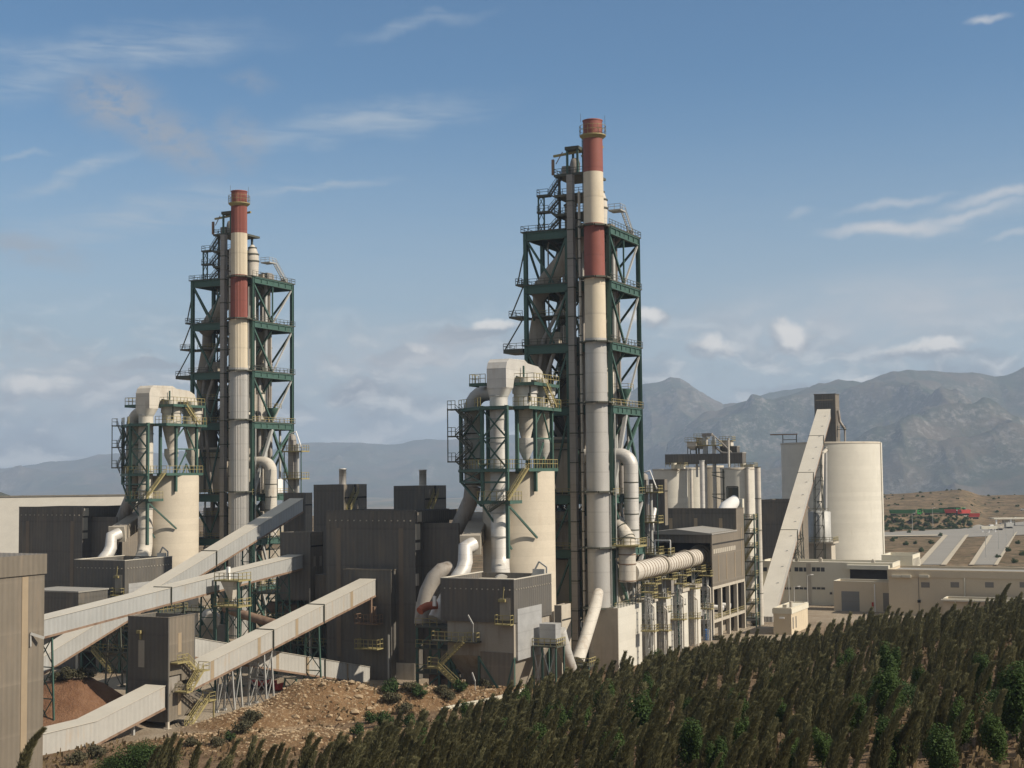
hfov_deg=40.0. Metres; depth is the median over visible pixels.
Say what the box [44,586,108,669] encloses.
building
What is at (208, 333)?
inclined duct
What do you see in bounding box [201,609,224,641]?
round fan duct
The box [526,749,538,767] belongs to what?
casuarina tree
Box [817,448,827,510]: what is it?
silo chute
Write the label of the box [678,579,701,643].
concrete pier
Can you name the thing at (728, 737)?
casuarina tree
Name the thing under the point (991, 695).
round tree
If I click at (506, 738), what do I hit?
casuarina tree
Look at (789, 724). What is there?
casuarina tree
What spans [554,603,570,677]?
plate bunker
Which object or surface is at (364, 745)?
casuarina tree
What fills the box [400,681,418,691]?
scrub bush
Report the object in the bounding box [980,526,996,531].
truck
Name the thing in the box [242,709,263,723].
scrub bush
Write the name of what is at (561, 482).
kiln inlet house
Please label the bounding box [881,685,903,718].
casuarina tree
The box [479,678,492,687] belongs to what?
scrub bush
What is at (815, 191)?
sky
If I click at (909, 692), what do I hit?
round tree
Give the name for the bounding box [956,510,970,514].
parked truck
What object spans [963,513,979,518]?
parked truck
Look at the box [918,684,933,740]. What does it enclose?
casuarina tree
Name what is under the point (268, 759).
casuarina tree
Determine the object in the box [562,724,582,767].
casuarina tree
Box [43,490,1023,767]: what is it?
ground
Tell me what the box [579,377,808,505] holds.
mountain peak
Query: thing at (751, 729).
casuarina tree
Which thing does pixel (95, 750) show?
scrub bush
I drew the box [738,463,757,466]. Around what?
roof gear
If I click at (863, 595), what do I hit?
garage
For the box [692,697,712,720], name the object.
casuarina tree
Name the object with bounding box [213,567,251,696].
feed hopper
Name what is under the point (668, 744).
casuarina tree
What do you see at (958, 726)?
casuarina tree
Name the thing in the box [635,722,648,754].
casuarina tree
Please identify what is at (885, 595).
door
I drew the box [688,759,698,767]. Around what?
casuarina tree
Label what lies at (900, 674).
casuarina tree
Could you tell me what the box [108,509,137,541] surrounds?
box duct
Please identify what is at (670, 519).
window
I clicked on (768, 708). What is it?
casuarina tree
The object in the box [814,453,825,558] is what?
lattice mast
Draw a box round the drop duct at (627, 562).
[612,537,646,581]
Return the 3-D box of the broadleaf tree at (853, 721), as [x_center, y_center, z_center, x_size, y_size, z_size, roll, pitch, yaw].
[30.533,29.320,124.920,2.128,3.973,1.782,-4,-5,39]
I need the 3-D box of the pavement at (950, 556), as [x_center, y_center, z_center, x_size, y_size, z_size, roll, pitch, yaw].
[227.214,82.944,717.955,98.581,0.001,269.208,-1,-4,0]
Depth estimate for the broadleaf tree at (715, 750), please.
104.43 m
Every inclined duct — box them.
[200,285,228,336]
[201,341,219,476]
[531,221,583,301]
[538,297,564,466]
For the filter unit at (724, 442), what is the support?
on the clad lift head at (734, 449)
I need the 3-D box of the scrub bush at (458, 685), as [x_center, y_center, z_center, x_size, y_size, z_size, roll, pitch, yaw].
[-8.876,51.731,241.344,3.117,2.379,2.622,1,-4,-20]
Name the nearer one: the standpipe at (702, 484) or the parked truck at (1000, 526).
the standpipe at (702, 484)
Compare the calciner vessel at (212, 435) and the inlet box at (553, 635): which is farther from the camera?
the calciner vessel at (212, 435)
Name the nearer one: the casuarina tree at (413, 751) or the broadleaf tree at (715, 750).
the broadleaf tree at (715, 750)
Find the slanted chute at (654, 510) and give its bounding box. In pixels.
[649,507,656,533]
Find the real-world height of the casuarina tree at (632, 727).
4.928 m
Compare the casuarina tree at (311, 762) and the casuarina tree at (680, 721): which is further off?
the casuarina tree at (311, 762)
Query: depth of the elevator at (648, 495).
319.98 m
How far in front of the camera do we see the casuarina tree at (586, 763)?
94.91 m
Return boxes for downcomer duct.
[116,408,137,546]
[452,386,489,534]
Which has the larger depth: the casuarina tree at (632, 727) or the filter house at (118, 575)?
the filter house at (118, 575)
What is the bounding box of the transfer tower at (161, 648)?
[127,612,215,728]
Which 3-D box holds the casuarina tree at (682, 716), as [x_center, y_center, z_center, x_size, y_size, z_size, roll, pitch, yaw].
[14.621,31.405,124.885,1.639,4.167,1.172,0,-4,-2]
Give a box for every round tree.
[860,677,920,712]
[973,686,1023,732]
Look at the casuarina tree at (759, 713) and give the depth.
118.74 m
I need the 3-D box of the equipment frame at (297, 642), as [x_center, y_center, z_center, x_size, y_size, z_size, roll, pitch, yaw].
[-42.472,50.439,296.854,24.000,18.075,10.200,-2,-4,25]
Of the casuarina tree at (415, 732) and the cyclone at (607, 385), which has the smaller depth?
the casuarina tree at (415, 732)
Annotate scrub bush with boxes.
[48,670,63,681]
[59,666,81,679]
[63,750,88,765]
[76,667,96,679]
[86,744,109,758]
[182,736,198,745]
[210,736,227,746]
[223,731,235,740]
[231,718,253,733]
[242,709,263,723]
[349,721,363,734]
[363,711,377,722]
[376,711,393,725]
[380,676,398,693]
[382,692,402,703]
[394,701,412,713]
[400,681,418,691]
[400,713,416,725]
[411,683,427,698]
[433,684,450,692]
[438,691,455,700]
[450,679,468,691]
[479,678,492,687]
[712,635,720,639]
[749,621,758,625]
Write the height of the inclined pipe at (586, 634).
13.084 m
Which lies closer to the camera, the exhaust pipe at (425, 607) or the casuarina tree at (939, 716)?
the casuarina tree at (939, 716)
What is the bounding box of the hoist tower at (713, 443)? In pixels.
[697,433,730,507]
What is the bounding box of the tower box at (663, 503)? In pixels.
[649,479,667,524]
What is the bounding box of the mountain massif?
[666,367,1023,498]
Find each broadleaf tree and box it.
[418,727,434,756]
[459,699,472,719]
[514,684,530,699]
[524,722,548,749]
[542,699,567,736]
[567,695,592,731]
[592,678,614,714]
[600,730,624,760]
[624,689,654,744]
[638,671,659,696]
[676,717,703,767]
[682,697,690,708]
[704,735,728,767]
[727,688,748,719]
[731,716,755,755]
[774,698,786,735]
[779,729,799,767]
[810,726,832,767]
[836,647,855,678]
[847,693,866,732]
[870,665,904,722]
[873,713,908,767]
[877,640,901,676]
[910,664,924,684]
[922,723,959,767]
[944,696,975,749]
[972,652,991,693]
[979,711,1007,763]
[996,659,1023,742]
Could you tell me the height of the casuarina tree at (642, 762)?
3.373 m
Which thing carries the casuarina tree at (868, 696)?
on the ground at (75, 698)
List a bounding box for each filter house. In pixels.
[74,547,172,644]
[427,561,551,689]
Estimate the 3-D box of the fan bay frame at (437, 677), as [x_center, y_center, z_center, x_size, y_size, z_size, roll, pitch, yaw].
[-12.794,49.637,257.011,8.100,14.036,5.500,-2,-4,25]
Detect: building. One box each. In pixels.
[0,553,46,767]
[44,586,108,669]
[649,507,745,639]
[763,556,899,604]
[888,565,1023,615]
[941,596,1023,614]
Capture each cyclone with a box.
[247,245,259,275]
[249,378,264,449]
[256,332,263,366]
[557,356,580,431]
[603,191,607,223]
[606,296,606,337]
[607,359,615,425]
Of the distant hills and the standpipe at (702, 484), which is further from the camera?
the distant hills
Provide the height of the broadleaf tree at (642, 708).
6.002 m
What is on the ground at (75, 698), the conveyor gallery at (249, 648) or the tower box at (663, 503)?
the conveyor gallery at (249, 648)
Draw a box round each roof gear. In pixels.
[665,463,688,468]
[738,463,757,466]
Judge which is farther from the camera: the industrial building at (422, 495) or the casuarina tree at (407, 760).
the industrial building at (422, 495)
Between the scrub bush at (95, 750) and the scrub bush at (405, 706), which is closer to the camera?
the scrub bush at (95, 750)
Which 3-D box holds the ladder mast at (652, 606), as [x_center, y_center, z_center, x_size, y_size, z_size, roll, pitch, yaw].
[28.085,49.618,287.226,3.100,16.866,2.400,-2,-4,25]
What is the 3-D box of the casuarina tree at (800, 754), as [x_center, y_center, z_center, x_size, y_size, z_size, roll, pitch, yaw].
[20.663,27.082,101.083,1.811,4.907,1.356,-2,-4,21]
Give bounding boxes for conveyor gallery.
[43,554,302,720]
[43,684,165,754]
[44,498,302,686]
[182,578,375,712]
[195,637,369,690]
[755,409,830,621]
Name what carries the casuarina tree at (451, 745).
on the ground at (75, 698)
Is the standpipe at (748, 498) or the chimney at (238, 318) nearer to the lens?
the chimney at (238, 318)
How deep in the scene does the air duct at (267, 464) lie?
356.27 m
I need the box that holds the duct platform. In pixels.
[648,540,674,555]
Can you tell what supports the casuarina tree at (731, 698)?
on the ground at (75, 698)
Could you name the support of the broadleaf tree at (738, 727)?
on the ground at (75, 698)
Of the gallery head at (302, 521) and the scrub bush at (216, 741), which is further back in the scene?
the gallery head at (302, 521)
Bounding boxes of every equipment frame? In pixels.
[78,603,187,673]
[161,603,222,637]
[251,577,326,658]
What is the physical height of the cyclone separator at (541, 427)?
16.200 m
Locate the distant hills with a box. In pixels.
[0,435,532,498]
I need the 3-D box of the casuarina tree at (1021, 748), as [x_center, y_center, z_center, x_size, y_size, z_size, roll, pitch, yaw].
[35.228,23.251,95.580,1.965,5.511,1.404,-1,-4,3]
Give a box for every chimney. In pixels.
[225,185,251,638]
[578,114,616,670]
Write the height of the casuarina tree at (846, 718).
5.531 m
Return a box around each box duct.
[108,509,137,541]
[460,512,484,554]
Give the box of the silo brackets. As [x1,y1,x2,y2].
[712,469,724,500]
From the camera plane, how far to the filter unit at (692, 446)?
434.15 m
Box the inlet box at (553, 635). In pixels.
[532,622,576,688]
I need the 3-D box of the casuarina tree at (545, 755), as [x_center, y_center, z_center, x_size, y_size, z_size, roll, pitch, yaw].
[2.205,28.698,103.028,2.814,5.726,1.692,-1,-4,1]
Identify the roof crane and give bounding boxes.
[770,434,797,442]
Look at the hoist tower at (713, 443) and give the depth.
431.71 m
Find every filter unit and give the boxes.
[687,437,698,453]
[695,437,708,453]
[719,436,735,450]
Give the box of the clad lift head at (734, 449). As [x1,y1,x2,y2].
[719,446,739,451]
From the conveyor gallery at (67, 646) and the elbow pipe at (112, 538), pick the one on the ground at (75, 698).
the conveyor gallery at (67, 646)
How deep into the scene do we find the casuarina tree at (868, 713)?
118.08 m
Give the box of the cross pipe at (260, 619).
[222,607,275,624]
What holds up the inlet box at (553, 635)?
on the ground at (75, 698)
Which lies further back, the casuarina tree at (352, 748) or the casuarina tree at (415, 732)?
the casuarina tree at (415, 732)
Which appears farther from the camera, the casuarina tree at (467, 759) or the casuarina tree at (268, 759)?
the casuarina tree at (268, 759)
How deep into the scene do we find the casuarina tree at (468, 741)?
130.51 m
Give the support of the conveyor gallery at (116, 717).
on the ground at (75, 698)
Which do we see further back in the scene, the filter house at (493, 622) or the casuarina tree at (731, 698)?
the filter house at (493, 622)
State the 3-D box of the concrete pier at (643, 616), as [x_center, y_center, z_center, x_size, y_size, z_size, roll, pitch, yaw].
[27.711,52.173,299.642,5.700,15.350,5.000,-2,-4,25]
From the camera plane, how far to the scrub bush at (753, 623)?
364.02 m
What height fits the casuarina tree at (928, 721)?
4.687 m
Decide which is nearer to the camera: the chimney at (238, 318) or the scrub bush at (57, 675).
the scrub bush at (57, 675)
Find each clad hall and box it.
[19,505,137,587]
[326,508,460,679]
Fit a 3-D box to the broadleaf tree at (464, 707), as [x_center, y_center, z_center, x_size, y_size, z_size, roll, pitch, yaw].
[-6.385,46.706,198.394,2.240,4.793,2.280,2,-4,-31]
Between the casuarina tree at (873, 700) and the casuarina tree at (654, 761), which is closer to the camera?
the casuarina tree at (654, 761)
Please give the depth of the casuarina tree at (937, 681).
139.69 m
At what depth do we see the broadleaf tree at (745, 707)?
139.18 m
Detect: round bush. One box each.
[91,755,128,767]
[105,738,185,767]
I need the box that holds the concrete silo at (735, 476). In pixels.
[720,467,756,604]
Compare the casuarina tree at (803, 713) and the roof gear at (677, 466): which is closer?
the casuarina tree at (803, 713)
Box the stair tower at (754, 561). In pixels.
[744,513,759,627]
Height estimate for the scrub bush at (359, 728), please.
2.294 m
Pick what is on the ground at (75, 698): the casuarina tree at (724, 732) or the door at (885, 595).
the casuarina tree at (724, 732)
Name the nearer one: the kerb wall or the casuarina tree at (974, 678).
the casuarina tree at (974, 678)
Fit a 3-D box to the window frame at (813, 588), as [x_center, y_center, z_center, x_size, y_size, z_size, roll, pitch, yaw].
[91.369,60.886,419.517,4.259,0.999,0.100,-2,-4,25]
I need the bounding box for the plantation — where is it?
[143,591,1023,767]
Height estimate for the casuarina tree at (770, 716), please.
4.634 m
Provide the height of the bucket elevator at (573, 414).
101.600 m
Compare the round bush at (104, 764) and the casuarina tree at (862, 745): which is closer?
the casuarina tree at (862, 745)
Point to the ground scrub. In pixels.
(920, 517)
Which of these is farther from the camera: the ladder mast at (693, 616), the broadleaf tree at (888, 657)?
the ladder mast at (693, 616)
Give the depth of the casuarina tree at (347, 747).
141.29 m
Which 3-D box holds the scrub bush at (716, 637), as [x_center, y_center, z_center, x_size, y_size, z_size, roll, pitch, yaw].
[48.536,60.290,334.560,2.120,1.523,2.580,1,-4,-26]
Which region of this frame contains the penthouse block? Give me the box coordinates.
[881,552,919,565]
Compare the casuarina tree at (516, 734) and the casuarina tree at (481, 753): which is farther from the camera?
the casuarina tree at (516, 734)
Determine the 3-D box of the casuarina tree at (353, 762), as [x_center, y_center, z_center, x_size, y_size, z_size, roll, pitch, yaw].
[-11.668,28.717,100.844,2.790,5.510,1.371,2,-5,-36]
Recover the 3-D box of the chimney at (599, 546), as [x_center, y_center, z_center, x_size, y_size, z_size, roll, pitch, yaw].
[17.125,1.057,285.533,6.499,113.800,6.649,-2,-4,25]
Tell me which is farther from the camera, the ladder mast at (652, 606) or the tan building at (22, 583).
the ladder mast at (652, 606)
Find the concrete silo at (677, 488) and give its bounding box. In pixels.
[652,469,687,530]
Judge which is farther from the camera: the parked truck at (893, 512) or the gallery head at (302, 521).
the parked truck at (893, 512)
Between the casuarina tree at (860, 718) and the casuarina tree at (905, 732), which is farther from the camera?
the casuarina tree at (860, 718)
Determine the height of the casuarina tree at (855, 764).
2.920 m
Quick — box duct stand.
[575,656,595,679]
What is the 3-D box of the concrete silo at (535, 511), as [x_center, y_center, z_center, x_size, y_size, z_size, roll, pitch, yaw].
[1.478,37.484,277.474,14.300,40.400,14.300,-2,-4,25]
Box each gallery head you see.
[280,531,326,656]
[284,493,311,531]
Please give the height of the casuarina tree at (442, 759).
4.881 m
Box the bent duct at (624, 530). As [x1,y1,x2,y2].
[609,504,635,544]
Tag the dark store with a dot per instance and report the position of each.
(773, 511)
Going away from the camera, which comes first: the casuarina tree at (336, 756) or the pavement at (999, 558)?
the casuarina tree at (336, 756)
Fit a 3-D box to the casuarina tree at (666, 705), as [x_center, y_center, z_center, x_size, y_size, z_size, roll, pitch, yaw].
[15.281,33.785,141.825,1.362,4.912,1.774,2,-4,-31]
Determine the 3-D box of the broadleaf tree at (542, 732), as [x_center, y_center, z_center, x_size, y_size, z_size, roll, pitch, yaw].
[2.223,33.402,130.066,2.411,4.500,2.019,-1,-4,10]
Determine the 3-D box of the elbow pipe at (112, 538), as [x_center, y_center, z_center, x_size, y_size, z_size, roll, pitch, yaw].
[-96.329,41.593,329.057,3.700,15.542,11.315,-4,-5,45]
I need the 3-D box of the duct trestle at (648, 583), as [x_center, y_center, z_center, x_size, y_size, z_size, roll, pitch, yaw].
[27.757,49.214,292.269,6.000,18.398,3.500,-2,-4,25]
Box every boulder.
[292,714,299,718]
[350,708,359,713]
[354,694,362,698]
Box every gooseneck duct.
[133,385,196,558]
[487,359,543,577]
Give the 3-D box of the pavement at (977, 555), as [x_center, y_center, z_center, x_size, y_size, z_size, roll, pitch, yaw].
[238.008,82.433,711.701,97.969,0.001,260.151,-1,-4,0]
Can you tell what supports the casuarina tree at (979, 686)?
on the ground at (75, 698)
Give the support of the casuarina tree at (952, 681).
on the ground at (75, 698)
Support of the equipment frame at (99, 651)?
on the ground at (75, 698)
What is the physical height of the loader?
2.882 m
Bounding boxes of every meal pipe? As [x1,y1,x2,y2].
[204,379,214,514]
[544,353,555,488]
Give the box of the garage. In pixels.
[834,579,888,611]
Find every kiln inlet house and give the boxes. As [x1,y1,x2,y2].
[198,447,227,491]
[537,437,579,491]
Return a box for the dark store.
[761,499,808,559]
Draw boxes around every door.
[115,575,121,592]
[500,598,509,620]
[841,591,859,610]
[883,593,888,611]
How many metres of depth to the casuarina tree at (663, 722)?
123.75 m
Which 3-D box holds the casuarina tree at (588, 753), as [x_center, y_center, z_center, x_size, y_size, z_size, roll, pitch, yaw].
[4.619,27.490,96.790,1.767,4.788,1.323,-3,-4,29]
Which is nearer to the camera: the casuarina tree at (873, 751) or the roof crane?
the casuarina tree at (873, 751)
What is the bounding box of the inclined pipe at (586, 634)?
[573,588,602,663]
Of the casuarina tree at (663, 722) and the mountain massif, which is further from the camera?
the mountain massif
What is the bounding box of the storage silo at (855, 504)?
[780,441,884,559]
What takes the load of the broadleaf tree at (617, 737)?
on the ground at (75, 698)
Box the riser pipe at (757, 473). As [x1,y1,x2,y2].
[754,467,763,624]
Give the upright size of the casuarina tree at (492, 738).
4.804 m
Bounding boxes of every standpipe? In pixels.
[689,468,692,507]
[699,460,704,507]
[727,438,729,466]
[745,467,751,601]
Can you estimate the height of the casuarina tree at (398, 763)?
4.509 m
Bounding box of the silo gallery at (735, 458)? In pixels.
[665,452,745,476]
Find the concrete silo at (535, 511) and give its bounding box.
[483,471,555,677]
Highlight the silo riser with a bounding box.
[824,447,826,509]
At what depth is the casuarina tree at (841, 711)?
118.24 m
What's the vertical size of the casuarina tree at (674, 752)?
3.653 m
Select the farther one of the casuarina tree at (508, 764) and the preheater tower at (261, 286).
the preheater tower at (261, 286)
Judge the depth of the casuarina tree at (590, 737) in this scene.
116.08 m
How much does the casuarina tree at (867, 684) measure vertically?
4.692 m
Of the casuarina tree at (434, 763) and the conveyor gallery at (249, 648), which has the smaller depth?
the casuarina tree at (434, 763)
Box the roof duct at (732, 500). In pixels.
[719,486,743,507]
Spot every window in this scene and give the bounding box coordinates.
[138,640,144,666]
[669,518,672,528]
[719,518,722,527]
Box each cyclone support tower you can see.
[111,391,206,544]
[447,366,560,558]
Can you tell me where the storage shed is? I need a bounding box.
[0,494,137,555]
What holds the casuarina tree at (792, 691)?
on the ground at (75, 698)
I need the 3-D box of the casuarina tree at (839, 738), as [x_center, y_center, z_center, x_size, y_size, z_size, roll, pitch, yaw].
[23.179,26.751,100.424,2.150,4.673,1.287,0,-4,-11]
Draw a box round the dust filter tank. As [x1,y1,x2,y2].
[808,507,838,558]
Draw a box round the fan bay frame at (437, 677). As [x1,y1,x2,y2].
[415,618,468,688]
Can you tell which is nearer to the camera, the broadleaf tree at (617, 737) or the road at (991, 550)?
the broadleaf tree at (617, 737)
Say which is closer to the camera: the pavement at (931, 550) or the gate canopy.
the pavement at (931, 550)
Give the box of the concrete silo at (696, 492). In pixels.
[685,467,699,507]
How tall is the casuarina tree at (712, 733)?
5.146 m
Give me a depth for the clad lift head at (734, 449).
434.13 m
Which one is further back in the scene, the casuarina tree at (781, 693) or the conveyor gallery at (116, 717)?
the conveyor gallery at (116, 717)
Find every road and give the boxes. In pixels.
[884,522,1023,536]
[922,537,962,564]
[974,535,1012,564]
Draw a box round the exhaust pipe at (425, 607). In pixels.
[417,596,437,614]
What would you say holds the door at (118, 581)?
in the filter house at (118, 575)
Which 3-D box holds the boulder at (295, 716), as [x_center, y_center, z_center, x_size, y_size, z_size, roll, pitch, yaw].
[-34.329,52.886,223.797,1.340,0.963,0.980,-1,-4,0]
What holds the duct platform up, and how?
on the air duct at (662, 565)
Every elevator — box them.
[219,234,230,628]
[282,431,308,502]
[566,174,586,668]
[637,470,663,596]
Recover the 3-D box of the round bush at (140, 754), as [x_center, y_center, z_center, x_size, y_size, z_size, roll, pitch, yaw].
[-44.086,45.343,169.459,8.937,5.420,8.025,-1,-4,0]
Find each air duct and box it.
[249,457,276,535]
[584,448,639,543]
[628,544,710,582]
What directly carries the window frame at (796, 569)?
in the office building at (826, 572)
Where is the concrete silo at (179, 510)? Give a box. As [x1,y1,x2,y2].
[151,475,198,636]
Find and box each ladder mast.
[640,585,658,655]
[654,591,671,654]
[671,577,686,651]
[688,582,700,645]
[698,570,713,640]
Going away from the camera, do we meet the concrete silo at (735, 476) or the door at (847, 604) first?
the door at (847, 604)
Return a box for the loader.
[251,673,285,690]
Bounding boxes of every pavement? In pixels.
[884,535,943,535]
[920,535,946,564]
[941,534,968,564]
[969,535,991,564]
[994,532,1016,564]
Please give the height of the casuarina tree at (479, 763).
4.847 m
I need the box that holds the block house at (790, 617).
[772,601,808,634]
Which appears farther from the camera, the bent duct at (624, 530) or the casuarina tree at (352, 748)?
the bent duct at (624, 530)
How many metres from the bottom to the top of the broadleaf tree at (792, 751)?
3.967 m
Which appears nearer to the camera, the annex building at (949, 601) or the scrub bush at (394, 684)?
the scrub bush at (394, 684)
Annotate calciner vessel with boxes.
[196,335,217,447]
[529,298,551,436]
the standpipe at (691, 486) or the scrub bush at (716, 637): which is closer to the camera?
the scrub bush at (716, 637)
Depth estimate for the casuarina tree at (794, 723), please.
108.77 m
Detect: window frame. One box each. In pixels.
[794,567,805,571]
[794,586,806,589]
[811,567,824,571]
[812,587,825,589]
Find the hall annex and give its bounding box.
[343,568,395,680]
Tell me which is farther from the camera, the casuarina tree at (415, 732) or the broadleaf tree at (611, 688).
the broadleaf tree at (611, 688)
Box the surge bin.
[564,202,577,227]
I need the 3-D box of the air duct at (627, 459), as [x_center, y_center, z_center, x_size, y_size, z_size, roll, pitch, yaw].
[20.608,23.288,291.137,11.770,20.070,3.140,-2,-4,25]
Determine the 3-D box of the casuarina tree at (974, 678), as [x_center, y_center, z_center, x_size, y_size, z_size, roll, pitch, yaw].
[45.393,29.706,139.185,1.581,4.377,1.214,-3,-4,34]
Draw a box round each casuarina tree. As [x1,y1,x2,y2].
[16,726,46,767]
[260,743,278,767]
[300,736,322,767]
[306,750,318,767]
[317,757,325,767]
[319,741,335,767]
[328,741,345,767]
[335,744,357,767]
[338,742,351,763]
[338,754,352,767]
[345,745,365,767]
[348,731,364,762]
[355,742,365,767]
[357,757,365,767]
[364,748,383,767]
[379,759,388,767]
[387,726,401,759]
[389,741,397,757]
[392,757,404,767]
[395,731,411,762]
[403,755,411,767]
[405,721,423,760]
[405,734,426,761]
[405,756,417,767]
[418,752,427,767]
[420,718,438,762]
[426,746,439,767]
[428,757,439,767]
[436,740,450,767]
[445,740,455,764]
[455,734,474,767]
[458,741,479,767]
[469,722,487,767]
[473,719,494,765]
[473,759,484,767]
[474,747,486,765]
[480,737,503,767]
[483,732,496,757]
[491,730,513,767]
[492,753,502,767]
[494,726,504,742]
[501,709,516,767]
[504,721,523,763]
[504,760,512,767]
[505,724,524,763]
[517,730,539,767]
[518,727,532,759]
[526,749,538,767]
[531,736,559,767]
[544,761,553,767]
[546,717,554,743]
[547,719,571,762]
[552,736,568,767]
[555,760,565,767]
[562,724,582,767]
[575,723,585,760]
[577,749,591,767]
[578,739,598,765]
[580,715,601,758]
[580,758,590,767]
[588,703,605,756]
[588,748,597,767]
[592,726,619,767]
[597,714,616,748]
[598,739,620,767]
[604,760,613,767]
[613,735,635,767]
[624,717,640,764]
[626,728,640,766]
[632,725,642,761]
[633,722,656,767]
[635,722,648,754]
[637,756,647,767]
[645,732,668,767]
[646,697,662,732]
[655,711,672,742]
[659,723,682,767]
[662,695,672,732]
[664,714,678,767]
[670,694,684,718]
[670,718,683,767]
[673,730,681,762]
[675,715,685,754]
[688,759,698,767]
[689,696,707,722]
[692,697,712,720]
[692,706,703,726]
[697,701,711,740]
[697,718,724,767]
[711,752,723,767]
[719,691,737,733]
[719,700,738,748]
[721,721,731,740]
[722,721,735,765]
[732,699,743,740]
[733,700,757,742]
[734,740,750,767]
[736,692,745,720]
[737,738,758,767]
[741,713,758,761]
[753,711,763,751]
[757,700,775,744]
[757,716,778,767]
[757,744,769,767]
[759,689,773,710]
[759,699,782,744]
[769,722,782,766]
[771,728,800,767]
[775,683,789,712]
[781,698,794,734]
[783,713,801,740]
[784,679,800,718]
[785,713,796,737]
[791,727,811,767]
[796,700,813,739]
[802,707,812,753]
[805,739,814,767]
[811,683,826,737]
[812,688,834,745]
[824,726,849,767]
[828,702,860,753]
[829,695,853,740]
[829,741,846,767]
[837,729,861,767]
[848,687,865,735]
[850,715,870,760]
[850,748,866,767]
[852,677,860,696]
[856,703,866,728]
[859,721,870,752]
[862,681,872,699]
[862,706,872,744]
[864,676,876,709]
[866,715,889,767]
[867,689,879,728]
[872,705,908,767]
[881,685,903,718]
[891,670,904,716]
[891,707,923,767]
[906,690,925,767]
[910,670,928,701]
[916,673,931,697]
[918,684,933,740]
[919,695,939,757]
[928,669,945,706]
[931,688,951,733]
[940,674,952,695]
[941,671,960,727]
[941,676,957,716]
[944,689,969,732]
[947,703,973,767]
[950,682,969,708]
[959,672,968,706]
[964,663,977,705]
[969,660,996,721]
[970,663,979,697]
[975,701,992,750]
[988,688,1007,727]
[991,660,1006,692]
[994,645,1011,677]
[997,583,1011,608]
[1007,646,1017,668]
[1017,719,1023,759]
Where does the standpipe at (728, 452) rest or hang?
on the concrete silo at (735, 476)
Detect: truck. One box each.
[889,510,920,514]
[923,509,952,514]
[944,509,961,514]
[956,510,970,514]
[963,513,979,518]
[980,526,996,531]
[989,524,1003,529]
[999,523,1013,528]
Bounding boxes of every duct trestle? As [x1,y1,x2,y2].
[632,576,660,656]
[650,572,677,650]
[665,568,690,643]
[680,565,705,597]
[692,562,710,629]
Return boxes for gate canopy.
[990,517,1023,525]
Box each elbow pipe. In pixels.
[98,528,122,556]
[414,561,453,623]
[428,537,478,623]
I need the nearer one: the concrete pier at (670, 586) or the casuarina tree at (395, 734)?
the casuarina tree at (395, 734)
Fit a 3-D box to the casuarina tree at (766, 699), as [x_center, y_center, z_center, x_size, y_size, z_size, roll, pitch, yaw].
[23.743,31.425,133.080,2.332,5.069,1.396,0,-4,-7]
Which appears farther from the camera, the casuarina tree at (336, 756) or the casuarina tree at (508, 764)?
the casuarina tree at (336, 756)
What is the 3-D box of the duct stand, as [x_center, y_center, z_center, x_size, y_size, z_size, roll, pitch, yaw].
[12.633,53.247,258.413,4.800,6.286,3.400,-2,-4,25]
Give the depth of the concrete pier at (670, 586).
308.02 m
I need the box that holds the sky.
[0,0,1023,468]
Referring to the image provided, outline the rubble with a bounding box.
[102,678,632,757]
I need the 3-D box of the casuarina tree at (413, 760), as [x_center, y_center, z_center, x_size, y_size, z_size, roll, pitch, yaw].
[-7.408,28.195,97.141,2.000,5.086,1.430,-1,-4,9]
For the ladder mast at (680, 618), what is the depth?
308.97 m
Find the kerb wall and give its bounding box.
[441,688,522,708]
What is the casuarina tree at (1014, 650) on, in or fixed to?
on the ground at (75, 698)
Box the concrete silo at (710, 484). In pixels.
[694,465,723,507]
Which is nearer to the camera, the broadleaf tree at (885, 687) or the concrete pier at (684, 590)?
the broadleaf tree at (885, 687)
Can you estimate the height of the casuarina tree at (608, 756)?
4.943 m
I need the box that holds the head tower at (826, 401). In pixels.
[814,393,846,441]
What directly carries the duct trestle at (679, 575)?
on the ground at (75, 698)
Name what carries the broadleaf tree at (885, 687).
on the ground at (75, 698)
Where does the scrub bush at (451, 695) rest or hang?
on the ground at (75, 698)
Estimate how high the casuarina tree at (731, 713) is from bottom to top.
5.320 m
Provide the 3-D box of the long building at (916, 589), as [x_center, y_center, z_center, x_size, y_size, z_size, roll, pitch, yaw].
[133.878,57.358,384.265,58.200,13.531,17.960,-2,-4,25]
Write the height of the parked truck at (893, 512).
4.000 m
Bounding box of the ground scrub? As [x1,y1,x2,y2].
[883,489,1019,529]
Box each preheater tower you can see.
[175,211,294,630]
[503,145,645,661]
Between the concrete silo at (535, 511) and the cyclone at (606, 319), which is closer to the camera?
the concrete silo at (535, 511)
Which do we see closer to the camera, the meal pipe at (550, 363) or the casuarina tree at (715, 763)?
the casuarina tree at (715, 763)
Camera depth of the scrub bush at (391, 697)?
230.84 m
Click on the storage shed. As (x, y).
(9, 523)
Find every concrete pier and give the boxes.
[594,597,641,670]
[634,593,657,658]
[647,579,675,652]
[673,582,689,648]
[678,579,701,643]
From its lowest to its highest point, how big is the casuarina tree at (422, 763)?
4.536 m
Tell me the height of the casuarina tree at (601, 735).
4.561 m
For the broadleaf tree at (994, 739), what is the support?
on the ground at (75, 698)
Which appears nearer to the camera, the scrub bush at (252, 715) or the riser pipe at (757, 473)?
the scrub bush at (252, 715)
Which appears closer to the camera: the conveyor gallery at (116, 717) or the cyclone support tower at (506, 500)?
the conveyor gallery at (116, 717)
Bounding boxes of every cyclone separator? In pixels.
[161,400,181,465]
[182,401,202,465]
[512,378,537,458]
[537,379,554,458]

